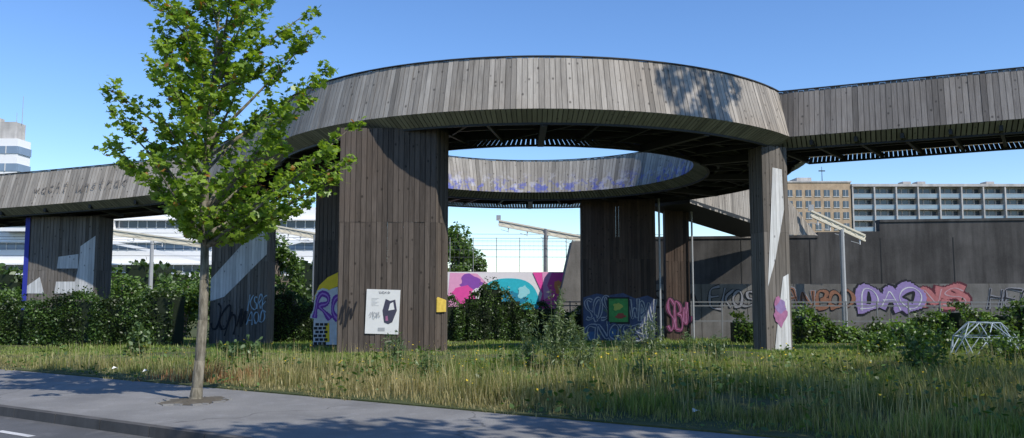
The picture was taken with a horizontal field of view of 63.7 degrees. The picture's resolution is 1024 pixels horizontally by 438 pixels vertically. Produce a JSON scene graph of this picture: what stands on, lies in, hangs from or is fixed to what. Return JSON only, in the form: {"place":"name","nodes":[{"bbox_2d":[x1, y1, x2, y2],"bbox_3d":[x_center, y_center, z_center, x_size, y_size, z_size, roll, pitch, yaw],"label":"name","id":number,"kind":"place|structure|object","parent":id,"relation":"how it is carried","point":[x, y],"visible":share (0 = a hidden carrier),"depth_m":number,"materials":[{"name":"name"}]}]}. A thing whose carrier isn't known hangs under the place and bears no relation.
{"place":"outdoors","nodes":[
{"label":"outdoors","id":0,"kind":"place"},
{"bbox_2d":[0,416,150,437],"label":"road","id":1,"kind":"structure","parent":0,"point":[38,429],"depth_m":10.32,"materials":[{"name":"grey asphalt"}]},
{"bbox_2d":[0,430,34,436],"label":"road markings","id":2,"kind":"object","parent":1,"relation":"on","point":[15,433],"visible":1,"depth_m":10.15,"materials":[{"name":"white paint"}]},
{"bbox_2d":[0,369,768,437],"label":"pavement","id":3,"kind":"structure","parent":0,"point":[256,414],"depth_m":10.86,"materials":[{"name":"grey asphalt"}]},
{"bbox_2d":[156,395,231,405],"bbox_3d":[-4.749,2.702,12.316,1.027,0.068,1.079,0,-5,0],"label":"tree pit","id":4,"kind":"object","parent":3,"relation":"on","point":[205,400],"visible":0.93,"depth_m":12.13,"materials":[{"name":"soil"}]},
{"bbox_2d":[92,0,366,398],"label":"maple tree","id":5,"kind":"object","parent":3,"relation":"on","point":[216,226],"visible":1,"depth_m":12.31,"materials":[{"name":"green plant"}]},
{"bbox_2d":[0,359,1020,437],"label":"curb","id":6,"kind":"structure","parent":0,"point":[648,422],"depth_m":11.01,"materials":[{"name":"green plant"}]},
{"bbox_2d":[0,319,1023,437],"bbox_3d":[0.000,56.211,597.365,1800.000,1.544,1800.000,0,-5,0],"label":"ground","id":7,"kind":"structure","parent":0,"point":[193,333],"depth_m":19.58,"materials":[{"name":"green plant"}]},
{"bbox_2d":[0,284,21,312],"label":"background tree","id":8,"kind":"object","parent":7,"relation":"on","point":[5,292],"visible":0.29,"depth_m":50.71,"materials":[{"name":"green plant"}]},
{"bbox_2d":[0,96,31,173],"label":"office tower","id":9,"kind":"structure","parent":7,"relation":"on","point":[15,151],"depth_m":146.41,"materials":[{"name":"concrete"}]},
{"bbox_2d":[0,282,185,346],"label":"hedge","id":10,"kind":"object","parent":7,"relation":"on","point":[63,320],"visible":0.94,"depth_m":32.55,"materials":[{"name":"green plant"}]},
{"bbox_2d":[0,404,253,437],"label":"kerb","id":11,"kind":"structure","parent":7,"relation":"on","point":[122,426],"depth_m":10.39,"materials":[{"name":"concrete"}]},
{"bbox_2d":[110,270,151,309],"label":"background tree","id":12,"kind":"object","parent":7,"relation":"on","point":[118,288],"visible":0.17,"depth_m":51.57,"materials":[{"name":"green plant"}]},
{"bbox_2d":[122,321,151,354],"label":"tall weed plant","id":13,"kind":"object","parent":7,"relation":"on","point":[144,335],"visible":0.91,"depth_m":21.25,"materials":[{"name":"green plant"}]},
{"bbox_2d":[0,257,312,320],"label":"distant tree line","id":14,"kind":"object","parent":7,"relation":"on","point":[10,278],"visible":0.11,"depth_m":91.14,"materials":[{"name":"green plant"}]},
{"bbox_2d":[113,229,200,289],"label":"catenary gantry","id":15,"kind":"object","parent":7,"relation":"on","point":[151,238],"visible":0.66,"depth_m":57.05,"materials":[{"name":"grey metal"}]},
{"bbox_2d":[0,207,315,276],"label":"office block","id":16,"kind":"structure","parent":7,"relation":"on","point":[184,259],"depth_m":108.03,"materials":[{"name":"white glass"}]},
{"bbox_2d":[149,275,209,336],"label":"background tree","id":17,"kind":"object","parent":7,"relation":"on","point":[192,300],"visible":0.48,"depth_m":51.31,"materials":[{"name":"green plant"}]},
{"bbox_2d":[190,266,210,319],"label":"background tree","id":18,"kind":"object","parent":7,"relation":"on","point":[194,278],"visible":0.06,"depth_m":49.02,"materials":[{"name":"green plant"}]},
{"bbox_2d":[218,334,262,360],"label":"tall weed plant","id":19,"kind":"object","parent":7,"relation":"on","point":[254,347],"visible":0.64,"depth_m":19.16,"materials":[{"name":"green plant"}]},
{"bbox_2d":[207,279,312,342],"bbox_3d":[-11.050,4.617,39.857,6.984,3.570,1.579,0,-5,0],"label":"hedge","id":20,"kind":"object","parent":7,"relation":"on","point":[292,320],"visible":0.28,"depth_m":39.48,"materials":[{"name":"green plant"}]},
{"bbox_2d":[275,233,306,301],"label":"background tree","id":21,"kind":"object","parent":7,"relation":"on","point":[285,259],"visible":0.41,"depth_m":49.01,"materials":[{"name":"green plant"}]},
{"bbox_2d":[276,225,314,301],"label":"catenary gantry","id":22,"kind":"object","parent":7,"relation":"on","point":[295,232],"visible":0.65,"depth_m":54.07,"materials":[{"name":"white metal"}]},
{"bbox_2d":[381,330,408,362],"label":"tall weed plant","id":23,"kind":"object","parent":7,"relation":"on","point":[398,343],"visible":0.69,"depth_m":18.95,"materials":[{"name":"green plant"}]},
{"bbox_2d":[415,345,448,375],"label":"tall weed plant","id":24,"kind":"object","parent":7,"relation":"on","point":[427,364],"visible":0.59,"depth_m":15.29,"materials":[{"name":"green plant"}]},
{"bbox_2d":[448,221,475,271],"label":"background tree","id":25,"kind":"object","parent":7,"relation":"on","point":[455,237],"visible":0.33,"depth_m":59.70,"materials":[{"name":"green plant"}]},
{"bbox_2d":[449,237,487,271],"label":"background tree","id":26,"kind":"object","parent":7,"relation":"on","point":[478,265],"visible":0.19,"depth_m":63.89,"materials":[{"name":"green plant"}]},
{"bbox_2d":[447,276,538,341],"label":"hedge","id":27,"kind":"object","parent":7,"relation":"on","point":[490,315],"visible":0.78,"depth_m":41.38,"materials":[{"name":"green plant"}]},
{"bbox_2d":[448,272,563,309],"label":"mural wall","id":28,"kind":"structure","parent":7,"relation":"on","point":[535,287],"depth_m":51.82,"materials":[{"name":"multicoloured paint"}]},
{"bbox_2d":[0,55,1023,352],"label":"elevated wooden walkway","id":29,"kind":"structure","parent":7,"relation":"on","point":[722,151],"depth_m":26.88,"materials":[{"name":"wood"}]},
{"bbox_2d":[310,273,337,344],"bbox_3d":[-6.788,3.311,30.838,1.480,2.750,0.037,0,-5,-5],"label":"graffiti piece","id":30,"kind":"object","parent":29,"relation":"attached to","point":[324,314],"visible":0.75,"depth_m":30.80,"materials":[{"name":"multicoloured paint"}]},
{"bbox_2d":[365,289,400,333],"bbox_3d":[-3.804,2.727,24.260,1.030,1.330,0.019,0,-5,-2],"label":"poster","id":31,"kind":"object","parent":29,"relation":"attached to","point":[382,311],"depth_m":24.27,"materials":[{"name":"paper"}]},
{"bbox_2d":[583,293,692,341],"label":"graffiti throwup","id":32,"kind":"object","parent":29,"relation":"attached to","point":[604,316],"visible":0.86,"depth_m":40.70,"materials":[{"name":"blue paint"}]},
{"bbox_2d":[0,343,1023,437],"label":"broadleaf weeds","id":33,"kind":"object","parent":7,"relation":"on","point":[988,411],"visible":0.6,"depth_m":14.25,"materials":[{"name":"green plant"}]},
{"bbox_2d":[468,237,566,271],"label":"fence","id":34,"kind":"object","parent":7,"relation":"on","point":[496,255],"visible":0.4,"depth_m":53.19,"materials":[{"name":"grey metal"}]},
{"bbox_2d":[498,346,536,363],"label":"tall weed plant","id":35,"kind":"object","parent":7,"relation":"on","point":[518,351],"visible":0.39,"depth_m":18.22,"materials":[{"name":"green plant"}]},
{"bbox_2d":[515,316,539,367],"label":"tall weed plant","id":36,"kind":"object","parent":7,"relation":"on","point":[527,340],"visible":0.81,"depth_m":17.36,"materials":[{"name":"green plant"}]},
{"bbox_2d":[496,215,579,271],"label":"catenary gantry","id":37,"kind":"object","parent":7,"relation":"on","point":[545,232],"visible":0.82,"depth_m":55.10,"materials":[{"name":"grey metal"}]},
{"bbox_2d":[0,232,661,255],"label":"overhead wires","id":38,"kind":"object","parent":37,"relation":"attached to","point":[276,237],"visible":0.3,"depth_m":57.17,"materials":[{"name":"metal"}]},
{"bbox_2d":[529,285,577,368],"bbox_3d":[0.862,2.261,16.872,1.019,1.836,0.766,4,-6,-37],"label":"tall weed plant","id":39,"kind":"object","parent":7,"relation":"on","point":[548,340],"visible":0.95,"depth_m":16.85,"materials":[{"name":"green plant"}]},
{"bbox_2d":[537,300,580,340],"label":"hedge","id":40,"kind":"object","parent":7,"relation":"on","point":[547,312],"visible":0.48,"depth_m":41.78,"materials":[{"name":"green plant"}]},
{"bbox_2d":[554,241,580,315],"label":"abutment wedge","id":41,"kind":"object","parent":7,"relation":"on","point":[570,283],"visible":0.43,"depth_m":50.04,"materials":[{"name":"concrete"}]},
{"bbox_2d":[138,340,1011,402],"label":"yellow wildflowers","id":42,"kind":"object","parent":7,"relation":"on","point":[983,394],"visible":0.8,"depth_m":13.81,"materials":[{"name":"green plant"}]},
{"bbox_2d":[567,321,601,372],"bbox_3d":[1.416,2.521,15.970,0.694,1.157,0.716,1,-5,-14],"label":"tall weed plant","id":43,"kind":"object","parent":7,"relation":"on","point":[579,352],"visible":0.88,"depth_m":15.97,"materials":[{"name":"green plant"}]},
{"bbox_2d":[612,326,637,355],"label":"tall weed plant","id":44,"kind":"object","parent":7,"relation":"on","point":[626,346],"visible":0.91,"depth_m":21.30,"materials":[{"name":"green plant"}]},
{"bbox_2d":[625,354,656,386],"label":"tall weed plant","id":45,"kind":"object","parent":7,"relation":"on","point":[639,366],"visible":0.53,"depth_m":13.84,"materials":[{"name":"green plant"}]},
{"bbox_2d":[637,313,666,358],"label":"tall weed plant","id":46,"kind":"object","parent":7,"relation":"on","point":[650,345],"visible":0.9,"depth_m":19.79,"materials":[{"name":"green plant"}]},
{"bbox_2d":[678,332,709,351],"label":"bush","id":47,"kind":"object","parent":7,"relation":"on","point":[691,345],"visible":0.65,"depth_m":22.70,"materials":[{"name":"green plant"}]},
{"bbox_2d":[697,330,733,363],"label":"tall weed plant","id":48,"kind":"object","parent":7,"relation":"on","point":[720,352],"visible":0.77,"depth_m":18.43,"materials":[{"name":"green plant"}]},
{"bbox_2d":[539,301,1023,337],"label":"track railing","id":49,"kind":"object","parent":7,"relation":"on","point":[845,305],"visible":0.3,"depth_m":43.24,"materials":[{"name":"grey metal"}]},
{"bbox_2d":[787,167,851,232],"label":"brick apartment block","id":50,"kind":"structure","parent":7,"relation":"on","point":[830,199],"depth_m":221.34,"materials":[{"name":"brick"}]},
{"bbox_2d":[616,284,1023,338],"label":"concrete barrier","id":51,"kind":"object","parent":7,"relation":"on","point":[978,292],"visible":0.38,"depth_m":47.74,"materials":[{"name":"grey concrete"}]},
{"bbox_2d":[656,279,1023,315],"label":"graffiti wall letters","id":52,"kind":"object","parent":51,"relation":"attached to","point":[900,291],"visible":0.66,"depth_m":47.06,"materials":[{"name":"paint"}]},
{"bbox_2d":[808,205,865,326],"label":"platform canopy","id":53,"kind":"object","parent":7,"relation":"on","point":[843,228],"visible":0.98,"depth_m":46.44,"materials":[{"name":"white metal"}]},
{"bbox_2d":[655,218,1023,283],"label":"concrete retaining wall","id":54,"kind":"structure","parent":7,"relation":"on","point":[951,251],"depth_m":49.11,"materials":[{"name":"concrete"}]},
{"bbox_2d":[728,302,953,344],"bbox_3d":[14.390,4.861,36.216,9.370,2.430,1.712,0,-5,5],"label":"shrub row","id":55,"kind":"object","parent":7,"relation":"on","point":[809,330],"visible":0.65,"depth_m":35.90,"materials":[{"name":"green plant"}]},
{"bbox_2d":[846,328,898,355],"bbox_3d":[9.661,3.273,21.892,1.287,0.802,1.160,0,-5,0],"label":"sapling shrub","id":56,"kind":"object","parent":7,"relation":"on","point":[875,344],"visible":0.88,"depth_m":21.74,"materials":[{"name":"green plant"}]},
{"bbox_2d":[849,324,899,349],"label":"sapling shrub","id":57,"kind":"object","parent":7,"relation":"on","point":[863,337],"visible":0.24,"depth_m":24.25,"materials":[{"name":"green plant"}]},
{"bbox_2d":[888,317,944,374],"bbox_3d":[7.640,2.456,15.615,0.850,1.224,0.890,2,-5,-18],"label":"sapling shrub","id":58,"kind":"object","parent":7,"relation":"on","point":[912,342],"visible":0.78,"depth_m":15.60,"materials":[{"name":"green plant"}]},
{"bbox_2d":[912,324,949,368],"bbox_3d":[8.362,2.622,16.501,0.750,1.054,0.832,-3,-6,28],"label":"sapling shrub","id":59,"kind":"object","parent":7,"relation":"on","point":[936,339],"visible":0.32,"depth_m":16.37,"materials":[{"name":"green plant"}]},
{"bbox_2d":[851,182,1023,231],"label":"gallery apartment block","id":60,"kind":"structure","parent":7,"relation":"on","point":[871,204],"depth_m":221.64,"materials":[{"name":"concrete"}]},
{"bbox_2d":[926,320,973,351],"bbox_3d":[13.460,3.623,25.355,1.264,1.075,1.323,-5,-7,42],"label":"sapling shrub","id":61,"kind":"object","parent":7,"relation":"on","point":[949,335],"visible":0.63,"depth_m":25.15,"materials":[{"name":"green plant"}]},
{"bbox_2d":[944,292,1023,345],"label":"shrub row","id":62,"kind":"object","parent":7,"relation":"on","point":[1014,318],"visible":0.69,"depth_m":34.90,"materials":[{"name":"green plant"}]},
{"bbox_2d":[949,321,1020,355],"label":"climbing dome","id":63,"kind":"structure","parent":7,"relation":"on","point":[974,322],"depth_m":21.05,"materials":[{"name":"grey paint"}]},
{"bbox_2d":[973,332,1007,358],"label":"sapling shrub","id":64,"kind":"object","parent":7,"relation":"on","point":[992,344],"visible":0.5,"depth_m":20.17,"materials":[{"name":"green plant"}]},
{"bbox_2d":[987,324,1023,362],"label":"sapling shrub","id":65,"kind":"object","parent":7,"relation":"on","point":[1005,346],"visible":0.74,"depth_m":17.66,"materials":[{"name":"green plant"}]},
{"bbox_2d":[0,0,1023,271],"label":"sky","id":66,"kind":"structure","parent":0,"point":[56,55],"materials":[{"name":"blue"}]}
]}

